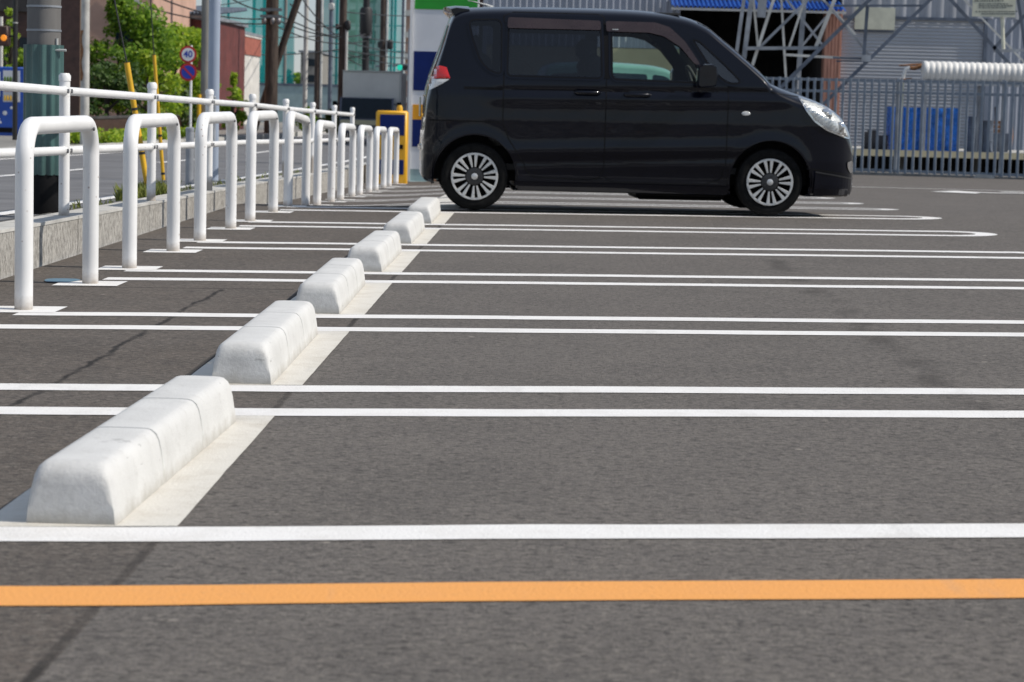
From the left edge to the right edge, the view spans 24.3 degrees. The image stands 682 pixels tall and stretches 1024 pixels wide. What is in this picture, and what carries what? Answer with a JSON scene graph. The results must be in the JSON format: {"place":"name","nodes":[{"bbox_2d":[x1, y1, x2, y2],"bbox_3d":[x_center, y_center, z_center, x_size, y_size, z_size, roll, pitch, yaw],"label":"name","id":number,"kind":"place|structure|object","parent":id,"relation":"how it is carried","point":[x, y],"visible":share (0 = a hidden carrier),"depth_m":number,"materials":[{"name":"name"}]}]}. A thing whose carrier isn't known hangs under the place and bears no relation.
{"place":"outdoors","nodes":[
{"label":"outdoors","id":0,"kind":"place"},
{"bbox_2d":[61,0,80,143],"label":"brown pillar","id":1,"kind":"structure","parent":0,"point":[70,23],"depth_m":43.31,"materials":[{"name":"tile"}]},
{"bbox_2d":[90,0,195,115],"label":"salmon house","id":2,"kind":"structure","parent":0,"point":[98,20],"depth_m":65.70,"materials":[{"name":"brick"}]},
{"bbox_2d":[113,179,181,200],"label":"verge grass","id":3,"kind":"structure","parent":0,"point":[161,188],"depth_m":17.14,"materials":[{"name":"green plant"}]},
{"bbox_2d":[0,122,323,147],"bbox_3d":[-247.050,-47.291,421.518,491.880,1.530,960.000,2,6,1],"label":"pavement","id":4,"kind":"structure","parent":0,"point":[6,141],"depth_m":66.86,"materials":[{"name":"concrete"}]},
{"bbox_2d":[0,0,17,139],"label":"signal post","id":5,"kind":"object","parent":4,"relation":"on","point":[5,35],"visible":0.92,"depth_m":45.80,"materials":[{"name":"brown metal"}]},
{"bbox_2d":[0,67,22,135],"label":"vending machine","id":6,"kind":"object","parent":4,"relation":"on","point":[6,97],"visible":0.45,"depth_m":51.93,"materials":[{"name":"blue paint"}]},
{"bbox_2d":[3,70,19,101],"bbox_3d":[-10.919,-5.556,51.873,0.370,0.681,0.046,2,6,1],"label":"display window","id":7,"kind":"structure","parent":6,"relation":"in","point":[7,74],"depth_m":51.87,"materials":[{"name":"clear glass"}]},
{"bbox_2d":[3,7,22,66],"bbox_3d":[-11.349,-6.130,53.907,0.965,2.918,0.891,2,6,1],"label":"street tree","id":8,"kind":"object","parent":4,"relation":"on","point":[8,50],"visible":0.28,"depth_m":53.73,"materials":[{"name":"green plant"}]},
{"bbox_2d":[0,0,26,66],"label":"brown shop","id":9,"kind":"structure","parent":4,"relation":"on","point":[22,17],"depth_m":55.72,"materials":[{"name":"brick"}]},
{"bbox_2d":[80,0,89,144],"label":"grey pole","id":10,"kind":"object","parent":4,"relation":"on","point":[84,49],"visible":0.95,"depth_m":41.28,"materials":[{"name":"metal"}]},
{"bbox_2d":[89,60,147,115],"bbox_3d":[-9.204,-5.595,54.830,1.651,1.790,1.845,2,6,1],"label":"street tree","id":11,"kind":"object","parent":4,"relation":"on","point":[106,76],"visible":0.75,"depth_m":54.60,"materials":[{"name":"green plant"}]},
{"bbox_2d":[89,0,182,114],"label":"street tree","id":12,"kind":"object","parent":4,"relation":"on","point":[137,28],"visible":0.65,"depth_m":57.52,"materials":[{"name":"green plant"}]},
{"bbox_2d":[89,114,188,138],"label":"garden wall","id":13,"kind":"structure","parent":4,"relation":"on","point":[106,123],"depth_m":49.23,"materials":[{"name":"grey concrete"}]},
{"bbox_2d":[103,49,186,115],"bbox_3d":[-8.664,-5.937,56.934,2.248,2.100,1.595,5,7,30],"label":"street tree","id":14,"kind":"object","parent":4,"relation":"on","point":[145,60],"visible":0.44,"depth_m":56.68,"materials":[{"name":"green plant"}]},
{"bbox_2d":[99,123,195,142],"bbox_3d":[-7.673,-4.409,50.620,0.851,0.478,12.223,2,6,1],"label":"hedge","id":15,"kind":"object","parent":4,"relation":"on","point":[110,135],"visible":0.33,"depth_m":46.09,"materials":[{"name":"green plant"}]},
{"bbox_2d":[163,84,196,127],"bbox_3d":[-8.226,-5.710,58.836,1.625,1.325,1.598,-2,6,-27],"label":"street tree","id":16,"kind":"object","parent":4,"relation":"on","point":[184,116],"visible":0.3,"depth_m":58.59,"materials":[{"name":"green plant"}]},
{"bbox_2d":[139,21,221,115],"bbox_3d":[-8.477,-6.582,59.725,2.138,2.870,2.506,3,6,20],"label":"street tree","id":17,"kind":"object","parent":4,"relation":"on","point":[192,35],"visible":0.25,"depth_m":59.41,"materials":[{"name":"green plant"}]},
{"bbox_2d":[197,0,208,117],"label":"timber pole","id":18,"kind":"object","parent":4,"relation":"on","point":[201,108],"visible":0.46,"depth_m":55.64,"materials":[{"name":"wood"}]},
{"bbox_2d":[189,6,247,129],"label":"maroon workshop","id":19,"kind":"structure","parent":4,"relation":"on","point":[232,47],"depth_m":77.76,"materials":[{"name":"metal"}]},
{"bbox_2d":[219,71,248,130],"bbox_3d":[-7.238,-6.170,61.849,0.780,1.707,0.773,-4,8,-44],"label":"street shrub","id":20,"kind":"object","parent":4,"relation":"on","point":[235,90],"visible":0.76,"depth_m":61.76,"materials":[{"name":"green plant"}]},
{"bbox_2d":[244,31,262,123],"bbox_3d":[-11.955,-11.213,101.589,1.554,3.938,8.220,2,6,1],"label":"red brick house","id":21,"kind":"structure","parent":4,"relation":"on","point":[252,59],"depth_m":102.62,"materials":[{"name":"brick"}]},
{"bbox_2d":[221,0,295,82],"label":"range net","id":22,"kind":"object","parent":4,"relation":"on","point":[253,13],"visible":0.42,"depth_m":141.16,"materials":[{"name":"teal"}]},
{"bbox_2d":[257,0,301,133],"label":"timber pole","id":23,"kind":"object","parent":4,"relation":"on","point":[274,52],"visible":0.91,"depth_m":68.56,"materials":[{"name":"wood"}]},
{"bbox_2d":[259,83,337,121],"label":"boundary wall","id":24,"kind":"structure","parent":4,"relation":"on","point":[292,93],"depth_m":117.56,"materials":[{"name":"concrete"}]},
{"bbox_2d":[302,0,308,113],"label":"utility pole","id":25,"kind":"object","parent":4,"relation":"on","point":[305,57],"visible":0.66,"depth_m":83.50,"materials":[{"name":"concrete"}]},
{"bbox_2d":[299,50,327,83],"bbox_3d":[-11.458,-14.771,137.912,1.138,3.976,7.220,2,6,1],"label":"grey flats","id":26,"kind":"structure","parent":4,"relation":"on","point":[311,61],"depth_m":134.37,"materials":[{"name":"concrete"}]},
{"bbox_2d":[314,0,323,117],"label":"utility pole","id":27,"kind":"object","parent":4,"relation":"on","point":[318,68],"visible":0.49,"depth_m":89.44,"materials":[{"name":"concrete"}]},
{"bbox_2d":[327,0,333,118],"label":"utility pole","id":28,"kind":"object","parent":4,"relation":"on","point":[331,9],"visible":0.82,"depth_m":95.42,"materials":[{"name":"concrete"}]},
{"bbox_2d":[323,0,339,84],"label":"range net","id":29,"kind":"object","parent":4,"relation":"on","point":[326,38],"visible":0.16,"depth_m":144.89,"materials":[{"name":"teal"}]},
{"bbox_2d":[348,0,379,70],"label":"range net","id":30,"kind":"object","parent":4,"relation":"on","point":[354,5],"visible":0.11,"depth_m":149.23,"materials":[{"name":"green"}]},
{"bbox_2d":[347,0,390,70],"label":"green flats","id":31,"kind":"structure","parent":4,"relation":"on","point":[351,47],"depth_m":163.93,"materials":[{"name":"glass"}]},
{"bbox_2d":[376,0,407,72],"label":"signal pole","id":32,"kind":"object","parent":4,"relation":"on","point":[402,68],"visible":0.67,"depth_m":128.99,"materials":[{"name":"metal"}]},
{"bbox_2d":[388,0,404,70],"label":"range net","id":33,"kind":"object","parent":4,"relation":"on","point":[397,31],"visible":0.32,"depth_m":143.25,"materials":[{"name":"teal"}]},
{"bbox_2d":[404,0,409,110],"bbox_3d":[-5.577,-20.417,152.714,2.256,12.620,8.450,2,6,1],"label":"pole","id":34,"kind":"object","parent":4,"relation":"on","point":[407,11],"depth_m":148.88,"materials":[{"name":"metal"}]},
{"bbox_2d":[0,161,365,221],"bbox_3d":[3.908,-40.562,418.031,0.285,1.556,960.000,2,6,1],"label":"verge ground","id":35,"kind":"structure","parent":0,"point":[121,200],"depth_m":15.10,"materials":[{"name":"grey concrete"}]},
{"bbox_2d":[23,0,66,213],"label":"utility pole","id":36,"kind":"object","parent":35,"relation":"on","point":[44,50],"visible":0.74,"depth_m":14.18,"materials":[{"name":"concrete"}]},
{"bbox_2d":[114,0,146,184],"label":"guy wire","id":37,"kind":"object","parent":35,"relation":"on","point":[134,108],"visible":0.69,"depth_m":17.44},
{"bbox_2d":[0,162,372,279],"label":"kerb wall","id":38,"kind":"structure","parent":35,"relation":"on","point":[56,237],"depth_m":14.47,"materials":[{"name":"concrete"}]},
{"bbox_2d":[0,73,354,215],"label":"pipe fence","id":39,"kind":"object","parent":38,"relation":"on","point":[64,91],"visible":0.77,"depth_m":16.05,"materials":[{"name":"white metal"}]},
{"bbox_2d":[69,169,301,209],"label":"verge grass","id":40,"kind":"structure","parent":0,"point":[187,186],"depth_m":19.78,"materials":[{"name":"green plant"}]},
{"bbox_2d":[0,133,373,220],"bbox_3d":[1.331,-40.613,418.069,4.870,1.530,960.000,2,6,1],"label":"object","id":41,"kind":"structure","parent":0,"point":[110,170],"depth_m":30.20,"materials":[{"name":"concrete"}]},
{"bbox_2d":[150,0,164,179],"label":"guy wire","id":42,"kind":"object","parent":41,"relation":"on","point":[158,111],"visible":0.75,"depth_m":24.43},
{"bbox_2d":[5,129,325,147],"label":"kerb","id":43,"kind":"structure","parent":41,"relation":"on","point":[264,136],"depth_m":61.60,"materials":[{"name":"concrete"}]},
{"bbox_2d":[0,134,366,214],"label":"street marking","id":44,"kind":"object","parent":41,"relation":"on","point":[13,211],"visible":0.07,"depth_m":24.59,"materials":[{"name":"white paint"}]},
{"bbox_2d":[179,45,196,126],"bbox_3d":[-7.059,-5.398,51.830,0.386,2.082,0.080,2,6,1],"label":"road sign","id":45,"kind":"object","parent":41,"relation":"on","point":[188,69],"visible":0.96,"depth_m":51.74,"materials":[{"name":"blue metal"}]},
{"bbox_2d":[185,127,194,184],"bbox_3d":[-3.115,-1.785,22.991,0.088,0.562,0.087,2,6,1],"label":"street bollard","id":46,"kind":"object","parent":41,"relation":"on","point":[189,170],"visible":0.89,"depth_m":22.96,"materials":[{"name":"metal"}]},
{"bbox_2d":[208,0,225,182],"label":"lamp pole","id":47,"kind":"object","parent":41,"relation":"on","point":[214,50],"visible":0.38,"depth_m":23.85,"materials":[{"name":"grey metal"}]},
{"bbox_2d":[335,0,350,134],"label":"utility pole","id":48,"kind":"object","parent":41,"relation":"on","point":[345,27],"visible":0.76,"depth_m":79.39,"materials":[{"name":"concrete"}]},
{"bbox_2d":[359,0,371,70],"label":"utility pole","id":49,"kind":"object","parent":41,"relation":"on","point":[366,23],"visible":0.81,"depth_m":87.17,"materials":[{"name":"concrete"}]},
{"bbox_2d":[333,70,406,142],"bbox_3d":[-3.752,-6.239,63.437,1.787,1.912,3.455,2,6,1],"label":"box truck","id":50,"kind":"object","parent":41,"relation":"on","point":[367,95],"visible":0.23,"depth_m":62.58,"materials":[{"name":"blue paint"}]},
{"bbox_2d":[378,0,392,70],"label":"utility pole","id":51,"kind":"object","parent":41,"relation":"on","point":[384,45],"visible":0.69,"depth_m":99.21,"materials":[{"name":"concrete"}]},
{"bbox_2d":[196,0,405,83],"label":"sky","id":52,"kind":"structure","parent":0,"point":[298,43],"materials":[{"name":"white"}]},
{"bbox_2d":[0,170,1023,681],"bbox_3d":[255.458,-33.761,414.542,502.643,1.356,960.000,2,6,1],"label":"parking lot ground","id":53,"kind":"structure","parent":0,"point":[392,470],"depth_m":6.29,"materials":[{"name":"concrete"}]},
{"bbox_2d":[0,306,67,312],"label":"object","id":54,"kind":"object","parent":53,"relation":"on","point":[44,309],"visible":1,"depth_m":9.93,"materials":[{"name":"white paint"}]},
{"bbox_2d":[14,115,98,309],"bbox_3d":[-2.016,-0.576,10.610,0.081,0.853,1.516,2,6,1],"label":"hoop barrier","id":55,"kind":"object","parent":53,"relation":"on","point":[30,129],"visible":0.97,"depth_m":9.94,"materials":[{"name":"white metal"}]},
{"bbox_2d":[53,281,126,285],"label":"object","id":56,"kind":"object","parent":53,"relation":"on","point":[102,283],"visible":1,"depth_m":11.32,"materials":[{"name":"white paint"}]},
{"bbox_2d":[98,266,162,269],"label":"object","id":57,"kind":"object","parent":53,"relation":"on","point":[121,268],"visible":0.8,"depth_m":12.40,"materials":[{"name":"white paint"}]},
{"bbox_2d":[0,415,273,526],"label":"wheel stop band","id":58,"kind":"object","parent":53,"relation":"on","point":[176,498],"visible":0.41,"depth_m":5.49,"materials":[{"name":"beige paint"}]},
{"bbox_2d":[26,375,235,524],"bbox_3d":[-0.898,0.238,5.833,0.196,0.129,1.660,2,6,2],"label":"wheel stop","id":59,"kind":"object","parent":58,"relation":"on","point":[118,468],"visible":1,"depth_m":5.36,"materials":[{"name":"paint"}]},
{"bbox_2d":[122,113,180,267],"bbox_3d":[-1.974,-0.825,13.097,0.081,0.853,1.516,2,6,1],"label":"hoop barrier","id":60,"kind":"object","parent":53,"relation":"on","point":[135,123],"visible":0.94,"depth_m":12.41,"materials":[{"name":"white metal"}]},
{"bbox_2d":[194,111,236,240],"bbox_3d":[-1.933,-1.074,15.585,0.081,0.853,1.516,2,6,1],"label":"hoop barrier","id":61,"kind":"object","parent":53,"relation":"on","point":[206,119],"visible":0.95,"depth_m":14.89,"materials":[{"name":"white metal"}]},
{"bbox_2d":[245,110,278,220],"bbox_3d":[-1.892,-1.323,18.072,0.081,0.853,1.516,2,6,1],"label":"hoop barrier","id":62,"kind":"object","parent":53,"relation":"on","point":[255,117],"visible":0.96,"depth_m":17.39,"materials":[{"name":"white metal"}]},
{"bbox_2d":[192,331,348,384],"bbox_3d":[-0.841,0.049,8.383,0.385,0.002,1.840,2,6,1],"label":"wheel stop band","id":63,"kind":"object","parent":53,"relation":"on","point":[309,359],"visible":0.38,"depth_m":8.16,"materials":[{"name":"beige paint"}]},
{"bbox_2d":[212,300,317,383],"bbox_3d":[-0.849,-0.013,8.340,0.196,0.129,1.660,1,6,0],"label":"wheel stop","id":64,"kind":"object","parent":63,"relation":"on","point":[269,344],"visible":0.98,"depth_m":7.78,"materials":[{"name":"paint"}]},
{"bbox_2d":[283,111,310,205],"bbox_3d":[-1.851,-1.543,20.577,0.081,0.853,1.516,2,3,1],"label":"hoop barrier","id":65,"kind":"object","parent":53,"relation":"on","point":[292,117],"visible":0.94,"depth_m":19.90,"materials":[{"name":"white metal"}]},
{"bbox_2d":[313,120,335,204],"bbox_3d":[-1.812,-1.710,23.065,0.081,0.853,1.516,2,5,1],"label":"hoop barrier","id":66,"kind":"object","parent":53,"relation":"on","point":[320,125],"visible":0.92,"depth_m":22.39,"materials":[{"name":"white metal"}]},
{"bbox_2d":[290,282,391,313],"bbox_3d":[-0.799,-0.202,10.890,0.384,0.002,1.840,2,6,1],"label":"wheel stop band","id":67,"kind":"object","parent":53,"relation":"on","point":[366,297],"visible":0.36,"depth_m":10.83,"materials":[{"name":"beige paint"}]},
{"bbox_2d":[296,258,364,313],"bbox_3d":[-0.818,-0.264,10.848,0.196,0.129,1.660,1,6,0],"label":"wheel stop","id":68,"kind":"object","parent":67,"relation":"on","point":[334,286],"visible":0.96,"depth_m":10.26,"materials":[{"name":"paint"}]},
{"bbox_2d":[337,123,355,199],"bbox_3d":[-1.772,-1.911,25.556,0.081,0.853,1.516,2,5,1],"label":"hoop barrier","id":69,"kind":"object","parent":53,"relation":"on","point":[344,127],"visible":0.94,"depth_m":24.86,"materials":[{"name":"white metal"}]},
{"bbox_2d":[356,125,372,193],"bbox_3d":[-1.732,-2.118,28.047,0.081,0.853,1.516,2,5,1],"label":"hoop barrier","id":70,"kind":"object","parent":53,"relation":"on","point":[362,129],"visible":0.98,"depth_m":27.36,"materials":[{"name":"white metal"}]},
{"bbox_2d":[372,126,386,190],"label":"hoop barrier","id":71,"kind":"object","parent":53,"relation":"on","point":[376,137],"visible":0.96,"depth_m":29.85,"materials":[{"name":"white metal"}]},
{"bbox_2d":[347,251,419,271],"bbox_3d":[-0.758,-0.453,13.397,0.384,0.002,1.840,2,6,1],"label":"wheel stop band","id":72,"kind":"object","parent":53,"relation":"on","point":[401,261],"visible":0.37,"depth_m":13.29,"materials":[{"name":"beige paint"}]},
{"bbox_2d":[348,230,401,271],"bbox_3d":[-0.766,-0.514,13.355,0.196,0.129,1.660,2,6,1],"label":"wheel stop","id":73,"kind":"object","parent":72,"relation":"on","point":[378,251],"visible":0.98,"depth_m":12.78,"materials":[{"name":"paint"}]},
{"bbox_2d":[376,105,408,183],"bbox_3d":[-1.723,-2.740,34.100,0.520,1.280,0.420,2,6,1],"label":"ticket machine","id":74,"kind":"object","parent":53,"relation":"on","point":[398,118],"visible":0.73,"depth_m":33.91,"materials":[{"name":"yellow metal"}]},
{"bbox_2d":[386,127,398,185],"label":"hoop barrier","id":75,"kind":"object","parent":53,"relation":"on","point":[392,130],"visible":0.93,"depth_m":32.37,"materials":[{"name":"white metal"}]},
{"bbox_2d":[401,229,439,243],"bbox_3d":[-0.716,-0.704,15.905,0.384,0.002,1.840,2,6,1],"label":"wheel stop band","id":76,"kind":"object","parent":53,"relation":"on","point":[425,236],"visible":0.34,"depth_m":15.86,"materials":[{"name":"beige paint"}]},
{"bbox_2d":[383,211,424,243],"bbox_3d":[-0.718,-0.765,15.862,0.196,0.129,1.660,2,6,1],"label":"wheel stop","id":77,"kind":"object","parent":76,"relation":"on","point":[408,227],"visible":0.91,"depth_m":15.31,"materials":[{"name":"paint"}]},
{"bbox_2d":[424,213,453,223],"bbox_3d":[-0.675,-0.955,18.412,0.384,0.002,1.840,2,6,1],"label":"wheel stop band","id":78,"kind":"object","parent":53,"relation":"on","point":[442,218],"visible":0.34,"depth_m":18.33,"materials":[{"name":"beige paint"}]},
{"bbox_2d":[407,197,440,223],"bbox_3d":[-0.680,-1.016,18.369,0.196,0.129,1.660,1,6,1],"label":"wheel stop","id":79,"kind":"object","parent":78,"relation":"on","point":[428,208],"visible":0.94,"depth_m":17.80,"materials":[{"name":"paint"}]},
{"bbox_2d":[407,0,478,181],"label":"sign pylon","id":80,"kind":"object","parent":53,"relation":"on","point":[429,19],"visible":0.31,"depth_m":35.78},
{"bbox_2d":[0,579,1023,605],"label":"edge marking","id":81,"kind":"object","parent":53,"relation":"on","point":[429,591],"visible":1,"depth_m":4.41,"materials":[{"name":"orange paint"}]},
{"bbox_2d":[0,523,1023,540],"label":"bay marking","id":82,"kind":"object","parent":53,"relation":"on","point":[511,531],"visible":1,"depth_m":5.03,"materials":[{"name":"white paint"}]},
{"bbox_2d":[0,383,1023,417],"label":"bay marking","id":83,"kind":"object","parent":53,"relation":"on","point":[496,412],"visible":0.92,"depth_m":7.18,"materials":[{"name":"white paint"}]},
{"bbox_2d":[0,312,1023,335],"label":"bay marking","id":84,"kind":"object","parent":53,"relation":"on","point":[160,327],"visible":0.91,"depth_m":9.72,"materials":[{"name":"white paint"}]},
{"bbox_2d":[102,269,1023,288],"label":"bay marking","id":85,"kind":"object","parent":53,"relation":"on","point":[566,283],"visible":0.96,"depth_m":12.27,"materials":[{"name":"white paint"}]},
{"bbox_2d":[184,241,1023,258],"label":"bay marking","id":86,"kind":"object","parent":53,"relation":"on","point":[623,252],"visible":0.94,"depth_m":14.82,"materials":[{"name":"white paint"}]},
{"bbox_2d":[280,206,940,218],"bbox_3d":[0.868,-1.069,19.871,5.635,0.022,0.746,1,6,-8],"label":"bay marking","id":87,"kind":"object","parent":53,"relation":"on","point":[621,214],"visible":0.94,"depth_m":19.84,"materials":[{"name":"white paint"}]},
{"bbox_2d":[335,201,897,209],"bbox_3d":[0.909,-1.254,22.382,5.633,0.085,0.754,1,6,-7],"label":"bay marking","id":88,"kind":"object","parent":53,"relation":"on","point":[647,205],"visible":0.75,"depth_m":22.42,"materials":[{"name":"white paint"}]},
{"bbox_2d":[240,221,997,235],"bbox_3d":[0.826,-0.818,17.364,5.637,0.023,0.744,1,6,-8],"label":"bay marking","id":89,"kind":"object","parent":53,"relation":"on","point":[982,234],"visible":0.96,"depth_m":17.36,"materials":[{"name":"white paint"}]},
{"bbox_2d":[389,196,863,203],"bbox_3d":[0.949,-1.456,24.896,5.635,0.085,0.749,1,6,-8],"label":"bay marking","id":90,"kind":"object","parent":53,"relation":"on","point":[626,198],"visible":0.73,"depth_m":24.92,"materials":[{"name":"white paint"}]},
{"bbox_2d":[417,1,852,214],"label":"parked van","id":91,"kind":"object","parent":53,"relation":"on","point":[532,98],"visible":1,"depth_m":19.60,"materials":[{"name":"black paint"}]},
{"bbox_2d":[613,62,669,79],"bbox_3d":[1.935,-3.375,36.564,3.390,1.786,1.485,1,6,-6],"label":"car","id":92,"kind":"object","parent":53,"relation":"on","point":[632,71],"visible":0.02,"depth_m":35.90,"materials":[{"name":"green paint"}]},
{"bbox_2d":[735,0,1023,104],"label":"lattice tower","id":93,"kind":"structure","parent":53,"relation":"on","point":[865,59],"depth_m":50.39,"materials":[{"name":"metal"}]},
{"bbox_2d":[972,0,1017,48],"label":"notice board","id":94,"kind":"object","parent":93,"relation":"attached to","point":[1001,9],"visible":1,"depth_m":49.78,"materials":[{"name":"white metal"}]},
{"bbox_2d":[852,146,1023,172],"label":"loading platform","id":95,"kind":"structure","parent":53,"relation":"on","point":[946,157],"depth_m":51.71,"materials":[{"name":"concrete"}]},
{"bbox_2d":[886,106,904,149],"bbox_3d":[8.086,-4.511,50.364,0.289,0.901,1.022,2,6,1],"label":"wrapped pallet","id":96,"kind":"object","parent":95,"relation":"on","point":[888,125],"visible":0.5,"depth_m":49.91,"materials":[{"name":"blue plastic"}]},
{"bbox_2d":[896,63,921,149],"bbox_3d":[8.312,-4.905,49.738,0.624,1.830,0.117,2,6,1],"label":"pipe fitting","id":97,"kind":"object","parent":95,"relation":"on","point":[914,68],"visible":0.82,"depth_m":49.66,"materials":[{"name":"white metal"}]},
{"bbox_2d":[903,107,918,149],"bbox_3d":[8.378,-4.499,50.370,0.289,0.891,1.001,2,6,1],"label":"wrapped pallet","id":98,"kind":"object","parent":95,"relation":"on","point":[910,128],"visible":0.52,"depth_m":49.88,"materials":[{"name":"blue plastic"}]},
{"bbox_2d":[912,107,932,150],"bbox_3d":[8.669,-4.495,50.356,0.289,0.900,1.021,2,6,1],"label":"wrapped pallet","id":99,"kind":"object","parent":95,"relation":"on","point":[926,129],"visible":0.31,"depth_m":49.86,"materials":[{"name":"blue plastic"}]},
{"bbox_2d":[931,108,946,150],"bbox_3d":[8.961,-4.482,50.363,0.289,0.887,1.000,2,6,1],"label":"wrapped pallet","id":100,"kind":"object","parent":95,"relation":"on","point":[940,124],"visible":0.41,"depth_m":49.88,"materials":[{"name":"blue plastic"}]},
{"bbox_2d":[945,108,957,150],"bbox_3d":[9.253,-4.482,50.349,0.289,0.904,1.019,2,6,1],"label":"wrapped pallet","id":101,"kind":"object","parent":95,"relation":"on","point":[954,130],"visible":0.46,"depth_m":49.87,"materials":[{"name":"blue plastic"}]},
{"bbox_2d":[919,61,1023,151],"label":"ribbed duct","id":102,"kind":"object","parent":95,"relation":"on","point":[967,71],"visible":0.83,"depth_m":49.27,"materials":[{"name":"white plastic"}]},
{"bbox_2d":[967,116,978,151],"bbox_3d":[9.677,-4.356,50.062,0.300,0.740,0.300,2,6,1],"label":"metal drum","id":103,"kind":"object","parent":95,"relation":"on","point":[969,133],"visible":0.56,"depth_m":49.94,"materials":[{"name":"metal"}]},
{"bbox_2d":[981,121,993,151],"bbox_3d":[9.997,-4.307,50.062,0.280,0.660,0.280,2,6,1],"label":"metal drum","id":104,"kind":"object","parent":95,"relation":"on","point":[984,137],"visible":0.61,"depth_m":49.96,"materials":[{"name":"metal"}]},
{"bbox_2d":[853,171,1023,178],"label":"fence kerb","id":105,"kind":"structure","parent":53,"relation":"on","point":[902,174],"depth_m":45.26,"materials":[{"name":"concrete"}]},
{"bbox_2d":[765,76,1023,177],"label":"yard fence","id":106,"kind":"object","parent":105,"relation":"on","point":[898,92],"visible":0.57,"depth_m":45.19,"materials":[{"name":"grey metal"}]},
{"bbox_2d":[483,0,1023,149],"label":"warehouse","id":107,"kind":"structure","parent":0,"point":[939,30],"depth_m":57.48,"materials":[{"name":"grey metal"}]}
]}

